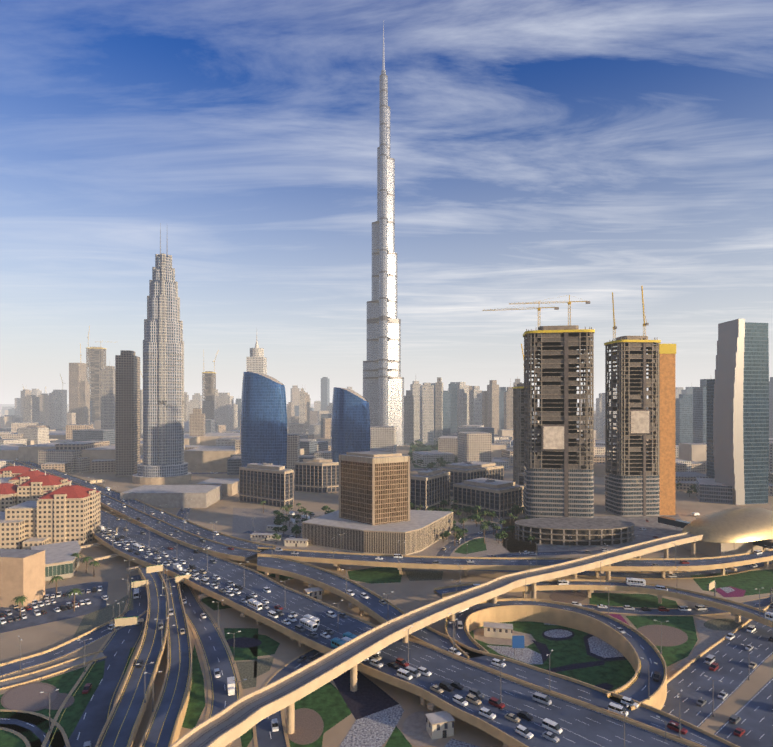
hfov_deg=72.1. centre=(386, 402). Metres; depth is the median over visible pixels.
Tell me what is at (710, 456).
glass tower
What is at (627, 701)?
car
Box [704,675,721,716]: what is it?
street lamp
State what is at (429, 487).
office block
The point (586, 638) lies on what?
paving
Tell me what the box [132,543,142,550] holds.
bus
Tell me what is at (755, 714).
road
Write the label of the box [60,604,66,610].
car
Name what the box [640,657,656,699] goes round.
street lamp
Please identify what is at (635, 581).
bus
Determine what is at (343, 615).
car
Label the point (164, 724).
road
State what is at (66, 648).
road
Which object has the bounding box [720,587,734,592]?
paving
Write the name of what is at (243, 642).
paving
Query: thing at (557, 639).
path
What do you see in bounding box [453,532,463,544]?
tree
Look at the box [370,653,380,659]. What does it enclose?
car
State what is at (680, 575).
road
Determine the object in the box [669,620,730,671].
paving
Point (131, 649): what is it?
lawn
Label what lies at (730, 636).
car
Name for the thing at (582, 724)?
road
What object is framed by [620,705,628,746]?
street lamp
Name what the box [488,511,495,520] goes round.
tree
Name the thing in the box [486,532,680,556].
road
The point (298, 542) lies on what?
building
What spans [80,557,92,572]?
palm
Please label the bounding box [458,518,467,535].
palm
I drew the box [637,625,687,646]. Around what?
paving
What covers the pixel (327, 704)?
lawn
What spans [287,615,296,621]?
car
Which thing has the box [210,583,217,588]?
car
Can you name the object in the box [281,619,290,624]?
car
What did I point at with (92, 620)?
paving
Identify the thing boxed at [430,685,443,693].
car
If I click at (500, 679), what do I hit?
street lamp
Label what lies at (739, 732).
car
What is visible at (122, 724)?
road
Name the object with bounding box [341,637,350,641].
car
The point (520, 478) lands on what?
office block
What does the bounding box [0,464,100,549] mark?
red roof residences
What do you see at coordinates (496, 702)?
car
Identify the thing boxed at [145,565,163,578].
sign gantry
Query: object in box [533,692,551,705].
van
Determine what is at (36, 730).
road
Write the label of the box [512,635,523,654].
direction sign board
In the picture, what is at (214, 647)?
road
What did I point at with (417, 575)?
paving
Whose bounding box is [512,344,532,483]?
construction tower
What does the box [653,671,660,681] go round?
car
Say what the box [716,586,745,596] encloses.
flower bed
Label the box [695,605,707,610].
van
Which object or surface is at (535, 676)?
road
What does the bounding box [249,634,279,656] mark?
lawn
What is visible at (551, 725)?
van
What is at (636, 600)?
lawn
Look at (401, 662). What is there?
car
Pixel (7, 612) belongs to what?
car
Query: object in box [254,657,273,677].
paving
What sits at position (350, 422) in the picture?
boulevard plaza
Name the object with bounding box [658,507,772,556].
metro station shell
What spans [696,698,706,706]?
car
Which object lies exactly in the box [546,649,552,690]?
street lamp
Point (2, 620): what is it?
car
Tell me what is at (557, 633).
paving
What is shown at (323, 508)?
tree
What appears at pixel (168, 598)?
street lamp
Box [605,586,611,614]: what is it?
street lamp
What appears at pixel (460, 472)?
office block
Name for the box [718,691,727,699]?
car
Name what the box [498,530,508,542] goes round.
tree
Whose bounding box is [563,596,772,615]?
road
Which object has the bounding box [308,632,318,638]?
car
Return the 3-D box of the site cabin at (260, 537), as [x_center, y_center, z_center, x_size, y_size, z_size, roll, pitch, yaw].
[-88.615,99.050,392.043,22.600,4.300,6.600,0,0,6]
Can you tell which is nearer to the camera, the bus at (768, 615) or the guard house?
the guard house
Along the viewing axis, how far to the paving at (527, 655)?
214.41 m
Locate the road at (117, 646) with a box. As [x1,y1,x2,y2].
[41,575,147,746]
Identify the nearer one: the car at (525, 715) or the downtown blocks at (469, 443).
the car at (525, 715)
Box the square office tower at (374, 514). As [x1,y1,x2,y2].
[301,451,453,554]
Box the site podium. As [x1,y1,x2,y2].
[515,517,634,545]
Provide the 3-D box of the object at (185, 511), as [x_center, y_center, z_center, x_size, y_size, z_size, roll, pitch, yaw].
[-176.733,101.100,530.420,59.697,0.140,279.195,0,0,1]
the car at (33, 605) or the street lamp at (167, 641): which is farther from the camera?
the car at (33, 605)
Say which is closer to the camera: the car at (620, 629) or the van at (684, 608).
the car at (620, 629)
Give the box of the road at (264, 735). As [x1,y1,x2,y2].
[253,648,323,746]
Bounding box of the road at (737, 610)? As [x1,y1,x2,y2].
[434,579,772,627]
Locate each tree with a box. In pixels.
[271,533,280,538]
[279,525,287,535]
[284,504,292,508]
[291,526,301,537]
[297,506,305,512]
[321,505,329,510]
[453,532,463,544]
[471,515,480,526]
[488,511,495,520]
[495,533,502,543]
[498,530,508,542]
[506,525,514,537]
[511,507,520,513]
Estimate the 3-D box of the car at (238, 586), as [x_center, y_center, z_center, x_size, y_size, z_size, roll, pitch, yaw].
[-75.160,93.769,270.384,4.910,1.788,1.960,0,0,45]
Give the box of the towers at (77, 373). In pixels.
[15,343,240,437]
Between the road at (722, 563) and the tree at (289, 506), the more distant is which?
the tree at (289, 506)
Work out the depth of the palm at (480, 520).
416.85 m
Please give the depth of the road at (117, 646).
195.03 m
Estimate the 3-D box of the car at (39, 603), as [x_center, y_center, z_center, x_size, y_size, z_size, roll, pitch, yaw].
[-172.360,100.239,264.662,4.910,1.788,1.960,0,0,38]
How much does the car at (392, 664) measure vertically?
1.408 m
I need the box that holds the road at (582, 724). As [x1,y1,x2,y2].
[80,509,700,746]
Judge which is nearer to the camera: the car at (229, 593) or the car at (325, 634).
the car at (325, 634)
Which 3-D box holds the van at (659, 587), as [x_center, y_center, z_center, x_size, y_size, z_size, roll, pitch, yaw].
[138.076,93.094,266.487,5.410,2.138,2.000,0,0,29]
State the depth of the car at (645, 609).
258.29 m
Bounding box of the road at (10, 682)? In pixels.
[0,650,106,689]
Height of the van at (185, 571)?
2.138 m
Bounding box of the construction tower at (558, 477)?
[482,295,594,518]
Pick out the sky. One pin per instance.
(550, 150)
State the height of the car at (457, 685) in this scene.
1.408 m
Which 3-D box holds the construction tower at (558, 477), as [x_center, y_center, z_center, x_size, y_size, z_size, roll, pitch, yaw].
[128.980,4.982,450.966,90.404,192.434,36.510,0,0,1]
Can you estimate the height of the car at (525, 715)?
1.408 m
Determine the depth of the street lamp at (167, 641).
198.56 m
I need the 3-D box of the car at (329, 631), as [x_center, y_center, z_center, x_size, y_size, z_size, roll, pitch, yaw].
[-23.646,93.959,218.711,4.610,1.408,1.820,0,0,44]
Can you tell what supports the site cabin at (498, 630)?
on the paving at (480, 636)
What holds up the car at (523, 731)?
on the road at (582, 724)
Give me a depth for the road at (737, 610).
267.45 m
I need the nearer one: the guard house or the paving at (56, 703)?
the guard house
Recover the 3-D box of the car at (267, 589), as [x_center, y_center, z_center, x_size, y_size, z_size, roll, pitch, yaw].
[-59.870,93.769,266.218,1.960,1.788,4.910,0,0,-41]
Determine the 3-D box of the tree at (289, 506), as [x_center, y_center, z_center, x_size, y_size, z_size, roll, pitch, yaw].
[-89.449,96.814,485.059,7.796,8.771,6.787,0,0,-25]
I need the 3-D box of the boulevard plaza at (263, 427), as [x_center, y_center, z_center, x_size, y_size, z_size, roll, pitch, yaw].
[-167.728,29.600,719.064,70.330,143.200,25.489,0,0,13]
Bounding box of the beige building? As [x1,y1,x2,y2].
[0,540,80,607]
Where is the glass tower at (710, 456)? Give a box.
[707,379,714,477]
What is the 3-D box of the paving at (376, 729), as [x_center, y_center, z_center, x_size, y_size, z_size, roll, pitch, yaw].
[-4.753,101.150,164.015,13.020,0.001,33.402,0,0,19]
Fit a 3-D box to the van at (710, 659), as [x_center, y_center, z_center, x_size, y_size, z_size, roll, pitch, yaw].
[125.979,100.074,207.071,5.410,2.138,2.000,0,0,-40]
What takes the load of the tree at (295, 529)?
on the road at (252, 531)
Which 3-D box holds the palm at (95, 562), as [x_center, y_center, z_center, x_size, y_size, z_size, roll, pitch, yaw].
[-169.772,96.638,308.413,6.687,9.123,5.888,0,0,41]
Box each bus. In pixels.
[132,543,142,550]
[134,588,138,597]
[247,598,261,610]
[300,618,316,631]
[303,614,319,625]
[331,637,345,647]
[343,632,356,638]
[626,578,645,585]
[765,612,772,620]
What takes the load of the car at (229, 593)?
on the road at (582, 724)
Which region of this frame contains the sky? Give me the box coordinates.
[0,0,772,403]
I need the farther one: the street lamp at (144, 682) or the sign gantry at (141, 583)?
the sign gantry at (141, 583)
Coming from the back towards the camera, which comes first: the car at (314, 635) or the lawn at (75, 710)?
the car at (314, 635)
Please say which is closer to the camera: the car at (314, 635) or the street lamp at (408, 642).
the street lamp at (408, 642)
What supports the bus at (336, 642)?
on the road at (582, 724)
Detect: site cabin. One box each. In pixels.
[250,533,282,540]
[266,525,284,531]
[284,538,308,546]
[483,622,512,638]
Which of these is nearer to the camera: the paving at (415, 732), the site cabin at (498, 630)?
the paving at (415, 732)
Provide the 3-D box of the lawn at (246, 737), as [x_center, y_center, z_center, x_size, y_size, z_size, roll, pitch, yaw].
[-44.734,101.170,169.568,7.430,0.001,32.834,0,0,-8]
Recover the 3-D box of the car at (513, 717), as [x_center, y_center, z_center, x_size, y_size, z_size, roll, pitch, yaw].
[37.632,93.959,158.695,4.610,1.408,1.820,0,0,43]
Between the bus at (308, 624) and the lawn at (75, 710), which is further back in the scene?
the bus at (308, 624)
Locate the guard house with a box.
[425,711,454,739]
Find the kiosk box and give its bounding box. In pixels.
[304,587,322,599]
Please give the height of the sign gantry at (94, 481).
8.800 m
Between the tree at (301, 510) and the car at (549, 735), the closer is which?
the car at (549, 735)
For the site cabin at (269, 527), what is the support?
on the paving at (246, 519)
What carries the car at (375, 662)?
on the road at (582, 724)
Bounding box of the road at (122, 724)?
[95,564,168,746]
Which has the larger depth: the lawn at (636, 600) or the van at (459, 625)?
the lawn at (636, 600)
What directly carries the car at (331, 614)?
on the road at (582, 724)
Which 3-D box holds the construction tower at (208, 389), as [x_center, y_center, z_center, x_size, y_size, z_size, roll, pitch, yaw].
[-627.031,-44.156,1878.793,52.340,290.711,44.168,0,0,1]
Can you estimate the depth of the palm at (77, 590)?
256.76 m
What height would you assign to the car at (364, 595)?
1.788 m
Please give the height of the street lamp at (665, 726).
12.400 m
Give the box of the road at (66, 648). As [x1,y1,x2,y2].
[0,608,146,676]
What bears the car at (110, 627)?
on the road at (66, 648)
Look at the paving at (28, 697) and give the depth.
182.34 m
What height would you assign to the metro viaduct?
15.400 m
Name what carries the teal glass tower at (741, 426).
on the ground at (406, 594)
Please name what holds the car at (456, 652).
on the road at (535, 676)
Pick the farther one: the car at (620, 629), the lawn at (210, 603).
the lawn at (210, 603)
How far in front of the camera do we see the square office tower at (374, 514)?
376.31 m
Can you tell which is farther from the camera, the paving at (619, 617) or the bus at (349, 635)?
the paving at (619, 617)
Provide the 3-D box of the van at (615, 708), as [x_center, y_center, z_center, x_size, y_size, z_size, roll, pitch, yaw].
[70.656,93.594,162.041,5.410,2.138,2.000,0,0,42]
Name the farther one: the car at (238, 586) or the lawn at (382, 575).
the lawn at (382, 575)
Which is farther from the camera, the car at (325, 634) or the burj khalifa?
the burj khalifa
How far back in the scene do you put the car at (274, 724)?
164.41 m
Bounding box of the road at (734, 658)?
[661,602,772,726]
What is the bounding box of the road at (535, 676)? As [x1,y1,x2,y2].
[257,555,739,746]
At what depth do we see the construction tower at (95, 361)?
1972.37 m
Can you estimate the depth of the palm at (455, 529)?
375.46 m
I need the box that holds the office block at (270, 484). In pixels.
[239,463,293,506]
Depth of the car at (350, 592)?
259.99 m
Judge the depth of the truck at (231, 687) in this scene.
185.02 m
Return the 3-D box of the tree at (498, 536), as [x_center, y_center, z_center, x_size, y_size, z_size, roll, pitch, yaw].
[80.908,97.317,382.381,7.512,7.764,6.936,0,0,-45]
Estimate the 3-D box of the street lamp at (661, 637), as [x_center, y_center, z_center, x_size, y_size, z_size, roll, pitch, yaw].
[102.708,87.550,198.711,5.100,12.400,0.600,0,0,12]
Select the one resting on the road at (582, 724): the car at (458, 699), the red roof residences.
the car at (458, 699)
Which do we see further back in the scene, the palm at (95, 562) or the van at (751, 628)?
the palm at (95, 562)
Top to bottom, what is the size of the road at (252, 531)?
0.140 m
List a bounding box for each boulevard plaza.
[240,372,286,468]
[331,387,370,461]
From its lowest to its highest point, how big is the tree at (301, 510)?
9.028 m
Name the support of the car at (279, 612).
on the road at (582, 724)
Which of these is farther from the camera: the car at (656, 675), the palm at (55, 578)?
the palm at (55, 578)
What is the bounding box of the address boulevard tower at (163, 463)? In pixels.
[132,223,191,484]
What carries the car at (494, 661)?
on the road at (535, 676)
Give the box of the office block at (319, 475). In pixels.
[294,457,338,492]
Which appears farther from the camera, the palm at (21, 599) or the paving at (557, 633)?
the palm at (21, 599)
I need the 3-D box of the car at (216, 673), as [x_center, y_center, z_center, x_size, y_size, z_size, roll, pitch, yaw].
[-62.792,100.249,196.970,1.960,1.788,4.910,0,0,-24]
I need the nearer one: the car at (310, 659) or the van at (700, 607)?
the car at (310, 659)
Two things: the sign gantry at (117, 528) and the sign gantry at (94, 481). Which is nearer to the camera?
the sign gantry at (117, 528)
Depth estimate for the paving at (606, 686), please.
189.47 m
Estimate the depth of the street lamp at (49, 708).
163.84 m
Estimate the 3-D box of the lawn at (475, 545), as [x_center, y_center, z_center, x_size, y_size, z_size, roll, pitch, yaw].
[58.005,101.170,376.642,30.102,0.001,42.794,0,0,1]
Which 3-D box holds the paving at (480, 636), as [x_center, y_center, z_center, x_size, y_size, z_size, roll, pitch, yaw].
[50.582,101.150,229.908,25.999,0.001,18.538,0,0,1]
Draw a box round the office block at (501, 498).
[453,478,523,517]
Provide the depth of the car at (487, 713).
160.00 m
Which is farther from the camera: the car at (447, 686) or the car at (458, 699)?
the car at (447, 686)
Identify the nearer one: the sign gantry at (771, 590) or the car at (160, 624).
the car at (160, 624)
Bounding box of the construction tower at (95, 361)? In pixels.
[86,326,105,421]
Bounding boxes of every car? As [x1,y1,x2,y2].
[0,617,5,623]
[4,609,12,615]
[30,603,37,608]
[34,609,40,615]
[36,601,43,606]
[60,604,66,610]
[82,683,91,693]
[83,741,90,746]
[108,624,117,629]
[136,660,143,667]
[158,622,163,629]
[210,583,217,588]
[214,668,219,677]
[226,590,233,595]
[227,581,234,585]
[233,588,240,593]
[235,584,242,589]
[263,587,270,592]
[271,718,278,731]
[275,609,283,615]
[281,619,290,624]
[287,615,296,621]
[295,624,304,631]
[297,655,306,661]
[306,656,315,662]
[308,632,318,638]
[320,632,330,637]
[324,628,333,633]
[327,611,336,617]
[339,613,347,617]
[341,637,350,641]
[347,589,354,595]
[360,592,368,598]
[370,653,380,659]
[370,658,382,667]
[387,661,398,668]
[395,657,408,666]
[418,666,431,676]
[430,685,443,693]
[439,681,453,691]
[448,647,460,654]
[450,681,463,689]
[453,694,467,706]
[466,693,481,704]
[468,688,483,698]
[479,707,495,719]
[488,697,504,708]
[491,658,505,667]
[504,713,520,722]
[515,725,533,738]
[517,711,532,720]
[542,731,559,742]
[571,601,581,605]
[597,604,607,607]
[615,627,625,632]
[621,696,638,707]
[623,605,634,609]
[641,607,650,610]
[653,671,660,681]
[658,606,669,610]
[667,721,686,733]
[680,560,689,563]
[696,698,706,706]
[709,662,718,670]
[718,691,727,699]
[726,633,734,639]
[729,714,740,724]
[733,727,744,736]
[745,645,753,650]
[748,662,756,668]
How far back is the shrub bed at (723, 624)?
242.43 m
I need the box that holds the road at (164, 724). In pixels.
[139,572,191,746]
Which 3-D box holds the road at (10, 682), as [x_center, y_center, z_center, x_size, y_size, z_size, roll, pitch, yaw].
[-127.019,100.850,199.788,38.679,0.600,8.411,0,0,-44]
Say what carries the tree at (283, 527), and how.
on the road at (252, 531)
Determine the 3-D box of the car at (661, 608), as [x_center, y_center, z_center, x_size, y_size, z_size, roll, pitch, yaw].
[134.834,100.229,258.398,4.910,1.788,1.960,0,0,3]
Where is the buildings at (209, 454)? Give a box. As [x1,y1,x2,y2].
[0,421,239,507]
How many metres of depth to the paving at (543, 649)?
217.42 m
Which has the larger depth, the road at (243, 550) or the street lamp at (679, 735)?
the road at (243, 550)
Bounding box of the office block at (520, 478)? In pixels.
[518,473,523,485]
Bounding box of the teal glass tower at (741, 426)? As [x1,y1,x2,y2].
[713,319,768,504]
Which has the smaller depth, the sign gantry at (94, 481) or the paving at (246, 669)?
the paving at (246, 669)
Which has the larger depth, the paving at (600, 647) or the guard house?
the paving at (600, 647)
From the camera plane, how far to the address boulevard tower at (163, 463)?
673.85 m
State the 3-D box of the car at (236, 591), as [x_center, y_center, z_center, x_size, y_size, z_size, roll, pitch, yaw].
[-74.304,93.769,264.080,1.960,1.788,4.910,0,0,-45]
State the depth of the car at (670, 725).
153.02 m
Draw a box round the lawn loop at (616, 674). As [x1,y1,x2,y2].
[470,621,635,690]
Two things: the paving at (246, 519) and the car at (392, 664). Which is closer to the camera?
the car at (392, 664)
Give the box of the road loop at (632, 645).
[445,598,666,710]
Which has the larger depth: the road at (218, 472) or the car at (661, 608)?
the road at (218, 472)
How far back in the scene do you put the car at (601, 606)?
261.58 m
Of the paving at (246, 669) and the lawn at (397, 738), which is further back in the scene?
the paving at (246, 669)
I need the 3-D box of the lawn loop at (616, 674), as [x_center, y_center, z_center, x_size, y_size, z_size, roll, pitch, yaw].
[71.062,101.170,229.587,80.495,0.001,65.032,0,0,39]
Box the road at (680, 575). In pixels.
[475,561,772,578]
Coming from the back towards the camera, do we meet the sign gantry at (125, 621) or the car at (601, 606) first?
the car at (601, 606)
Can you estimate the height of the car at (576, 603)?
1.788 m
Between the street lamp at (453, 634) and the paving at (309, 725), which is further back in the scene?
the street lamp at (453, 634)
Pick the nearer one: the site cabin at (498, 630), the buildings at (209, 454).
the site cabin at (498, 630)
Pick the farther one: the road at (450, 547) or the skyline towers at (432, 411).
the skyline towers at (432, 411)
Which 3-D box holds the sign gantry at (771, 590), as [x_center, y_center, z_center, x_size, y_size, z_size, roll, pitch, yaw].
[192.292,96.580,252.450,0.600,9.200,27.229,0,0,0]
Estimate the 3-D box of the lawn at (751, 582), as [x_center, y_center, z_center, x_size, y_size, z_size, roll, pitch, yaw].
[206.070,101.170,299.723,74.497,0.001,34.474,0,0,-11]
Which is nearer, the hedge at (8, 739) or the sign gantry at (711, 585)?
the hedge at (8, 739)
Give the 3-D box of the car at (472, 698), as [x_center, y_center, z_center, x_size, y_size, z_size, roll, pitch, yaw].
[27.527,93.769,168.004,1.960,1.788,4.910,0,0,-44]
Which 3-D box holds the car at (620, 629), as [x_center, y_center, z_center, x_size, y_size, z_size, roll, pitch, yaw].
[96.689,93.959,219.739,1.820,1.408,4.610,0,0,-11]
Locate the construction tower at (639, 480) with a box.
[604,286,675,515]
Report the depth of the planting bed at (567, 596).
277.50 m
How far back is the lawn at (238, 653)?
229.07 m
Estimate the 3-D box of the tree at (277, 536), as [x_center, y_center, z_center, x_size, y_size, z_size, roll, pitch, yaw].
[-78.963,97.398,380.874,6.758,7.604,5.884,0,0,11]
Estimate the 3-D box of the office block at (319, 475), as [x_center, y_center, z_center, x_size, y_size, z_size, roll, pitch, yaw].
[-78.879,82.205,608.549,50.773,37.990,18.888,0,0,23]
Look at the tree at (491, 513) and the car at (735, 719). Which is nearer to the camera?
the car at (735, 719)
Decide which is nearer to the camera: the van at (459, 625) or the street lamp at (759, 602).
the van at (459, 625)
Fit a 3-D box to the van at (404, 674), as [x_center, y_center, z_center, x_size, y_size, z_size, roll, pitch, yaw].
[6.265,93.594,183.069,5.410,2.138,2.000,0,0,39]
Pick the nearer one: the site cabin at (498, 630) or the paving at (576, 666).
the paving at (576, 666)
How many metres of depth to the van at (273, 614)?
233.91 m
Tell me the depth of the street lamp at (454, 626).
206.06 m
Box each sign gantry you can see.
[89,480,103,485]
[109,616,143,634]
[112,524,119,547]
[128,580,150,598]
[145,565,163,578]
[174,574,190,581]
[707,580,715,595]
[770,588,772,603]
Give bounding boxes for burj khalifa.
[363,20,403,445]
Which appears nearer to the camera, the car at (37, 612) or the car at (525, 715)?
the car at (525, 715)
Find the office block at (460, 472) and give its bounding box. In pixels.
[437,461,503,496]
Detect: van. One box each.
[182,569,188,574]
[201,578,208,584]
[268,610,277,618]
[397,668,412,679]
[405,666,419,677]
[457,621,462,628]
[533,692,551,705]
[542,718,562,733]
[557,580,568,584]
[608,702,627,716]
[656,585,667,590]
[678,605,690,610]
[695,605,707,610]
[705,654,714,664]
[747,624,755,632]
[754,550,762,554]
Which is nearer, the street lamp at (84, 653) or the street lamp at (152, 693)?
the street lamp at (152, 693)
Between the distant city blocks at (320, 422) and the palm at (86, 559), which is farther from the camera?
the distant city blocks at (320, 422)
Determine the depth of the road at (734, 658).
198.63 m
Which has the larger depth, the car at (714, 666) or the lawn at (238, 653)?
the lawn at (238, 653)
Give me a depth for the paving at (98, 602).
261.36 m
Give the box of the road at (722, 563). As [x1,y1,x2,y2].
[257,547,772,577]
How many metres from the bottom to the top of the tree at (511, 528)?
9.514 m
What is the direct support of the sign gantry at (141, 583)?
on the paving at (92, 620)
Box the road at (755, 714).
[714,678,772,746]
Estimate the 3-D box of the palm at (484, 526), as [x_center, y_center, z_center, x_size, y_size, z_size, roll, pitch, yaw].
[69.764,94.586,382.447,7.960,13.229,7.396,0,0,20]
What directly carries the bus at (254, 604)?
on the road at (582, 724)
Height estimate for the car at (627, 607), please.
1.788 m
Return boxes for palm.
[13,595,26,617]
[49,576,63,595]
[64,588,81,610]
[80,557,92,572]
[89,561,99,576]
[450,528,459,545]
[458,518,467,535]
[477,518,483,530]
[480,525,488,542]
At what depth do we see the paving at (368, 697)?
183.04 m
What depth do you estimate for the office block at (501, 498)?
482.59 m
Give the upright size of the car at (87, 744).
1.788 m
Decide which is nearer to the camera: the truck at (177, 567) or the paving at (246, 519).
the truck at (177, 567)
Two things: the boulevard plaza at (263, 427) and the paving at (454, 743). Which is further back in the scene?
the boulevard plaza at (263, 427)
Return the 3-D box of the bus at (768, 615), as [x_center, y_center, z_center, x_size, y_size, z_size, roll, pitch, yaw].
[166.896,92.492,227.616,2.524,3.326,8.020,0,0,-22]
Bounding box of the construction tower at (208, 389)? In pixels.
[202,352,217,418]
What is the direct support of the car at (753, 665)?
on the road at (734, 658)
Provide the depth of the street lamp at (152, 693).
164.58 m
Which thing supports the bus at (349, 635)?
on the road at (582, 724)
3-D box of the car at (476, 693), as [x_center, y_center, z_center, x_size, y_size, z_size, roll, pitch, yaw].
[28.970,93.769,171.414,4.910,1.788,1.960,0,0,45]
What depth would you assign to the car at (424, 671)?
184.92 m
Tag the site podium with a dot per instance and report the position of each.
(578, 530)
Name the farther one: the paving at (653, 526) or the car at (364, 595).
the paving at (653, 526)
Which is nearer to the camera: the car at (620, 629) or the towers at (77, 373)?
the car at (620, 629)
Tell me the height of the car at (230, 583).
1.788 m
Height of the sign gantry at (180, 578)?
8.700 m
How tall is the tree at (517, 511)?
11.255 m
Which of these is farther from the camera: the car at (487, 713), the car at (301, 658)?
the car at (301, 658)
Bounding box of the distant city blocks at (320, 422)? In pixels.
[0,404,598,437]
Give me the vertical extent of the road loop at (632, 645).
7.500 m
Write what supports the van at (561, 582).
on the road at (737, 610)
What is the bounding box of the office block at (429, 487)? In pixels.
[410,468,449,510]
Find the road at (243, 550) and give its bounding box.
[8,460,275,561]
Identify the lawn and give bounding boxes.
[0,660,104,746]
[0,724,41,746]
[124,648,134,674]
[182,645,204,728]
[201,593,231,609]
[224,628,257,660]
[240,724,256,746]
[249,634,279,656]
[257,570,293,579]
[289,682,351,746]
[348,567,402,583]
[385,726,411,746]
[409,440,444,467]
[455,538,486,553]
[589,593,677,607]
[626,616,697,666]
[690,569,772,595]
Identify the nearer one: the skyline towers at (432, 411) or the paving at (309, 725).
the paving at (309, 725)
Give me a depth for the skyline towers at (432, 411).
1315.56 m
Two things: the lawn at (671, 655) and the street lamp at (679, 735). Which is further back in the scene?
the lawn at (671, 655)
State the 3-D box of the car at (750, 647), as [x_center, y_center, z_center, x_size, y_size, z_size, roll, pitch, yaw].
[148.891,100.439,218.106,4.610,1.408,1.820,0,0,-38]
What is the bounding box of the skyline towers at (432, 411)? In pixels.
[8,336,772,475]
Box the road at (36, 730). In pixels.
[0,709,70,746]
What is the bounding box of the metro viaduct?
[169,532,703,746]
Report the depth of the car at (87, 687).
185.89 m
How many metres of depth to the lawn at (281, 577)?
309.51 m
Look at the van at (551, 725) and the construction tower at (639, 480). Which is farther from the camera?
the construction tower at (639, 480)
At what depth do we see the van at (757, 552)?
326.79 m
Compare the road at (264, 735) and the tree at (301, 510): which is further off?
the tree at (301, 510)
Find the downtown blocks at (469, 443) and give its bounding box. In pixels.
[0,419,772,503]
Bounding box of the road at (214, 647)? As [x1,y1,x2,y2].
[179,582,242,746]
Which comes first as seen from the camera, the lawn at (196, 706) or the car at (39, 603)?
the lawn at (196, 706)
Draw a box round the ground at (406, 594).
[0,404,772,746]
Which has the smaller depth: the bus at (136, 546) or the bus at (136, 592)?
the bus at (136, 592)
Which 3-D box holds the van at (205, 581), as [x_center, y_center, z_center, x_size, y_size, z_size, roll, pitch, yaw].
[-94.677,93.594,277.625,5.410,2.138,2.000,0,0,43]
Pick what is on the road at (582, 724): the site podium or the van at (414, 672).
the van at (414, 672)
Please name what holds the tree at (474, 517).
on the paving at (246, 519)
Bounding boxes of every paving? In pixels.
[0,582,107,632]
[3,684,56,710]
[44,693,74,709]
[73,592,132,636]
[226,637,261,647]
[232,508,537,557]
[236,661,256,688]
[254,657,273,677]
[285,708,323,744]
[333,669,398,719]
[339,704,403,746]
[403,569,442,580]
[403,711,438,745]
[444,739,478,746]
[473,628,535,645]
[486,645,542,663]
[503,514,682,552]
[532,640,550,662]
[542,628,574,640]
[544,629,571,637]
[545,660,604,671]
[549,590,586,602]
[583,634,626,660]
[588,636,622,657]
[594,683,613,690]
[605,613,628,624]
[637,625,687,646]
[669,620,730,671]
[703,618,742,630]
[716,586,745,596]
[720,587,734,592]
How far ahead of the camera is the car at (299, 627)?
220.50 m
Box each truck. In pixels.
[173,563,181,571]
[227,676,234,695]
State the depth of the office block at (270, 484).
527.31 m
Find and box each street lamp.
[40,689,58,730]
[78,638,91,671]
[136,662,153,702]
[144,671,161,711]
[160,625,174,658]
[162,586,174,614]
[403,626,412,661]
[448,612,459,644]
[449,619,457,653]
[496,659,504,700]
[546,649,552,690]
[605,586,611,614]
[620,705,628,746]
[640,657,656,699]
[654,620,668,653]
[656,715,675,740]
[677,689,682,737]
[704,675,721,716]
[759,588,761,616]
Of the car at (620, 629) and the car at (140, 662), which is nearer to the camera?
the car at (140, 662)
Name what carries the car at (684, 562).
on the road at (722, 563)

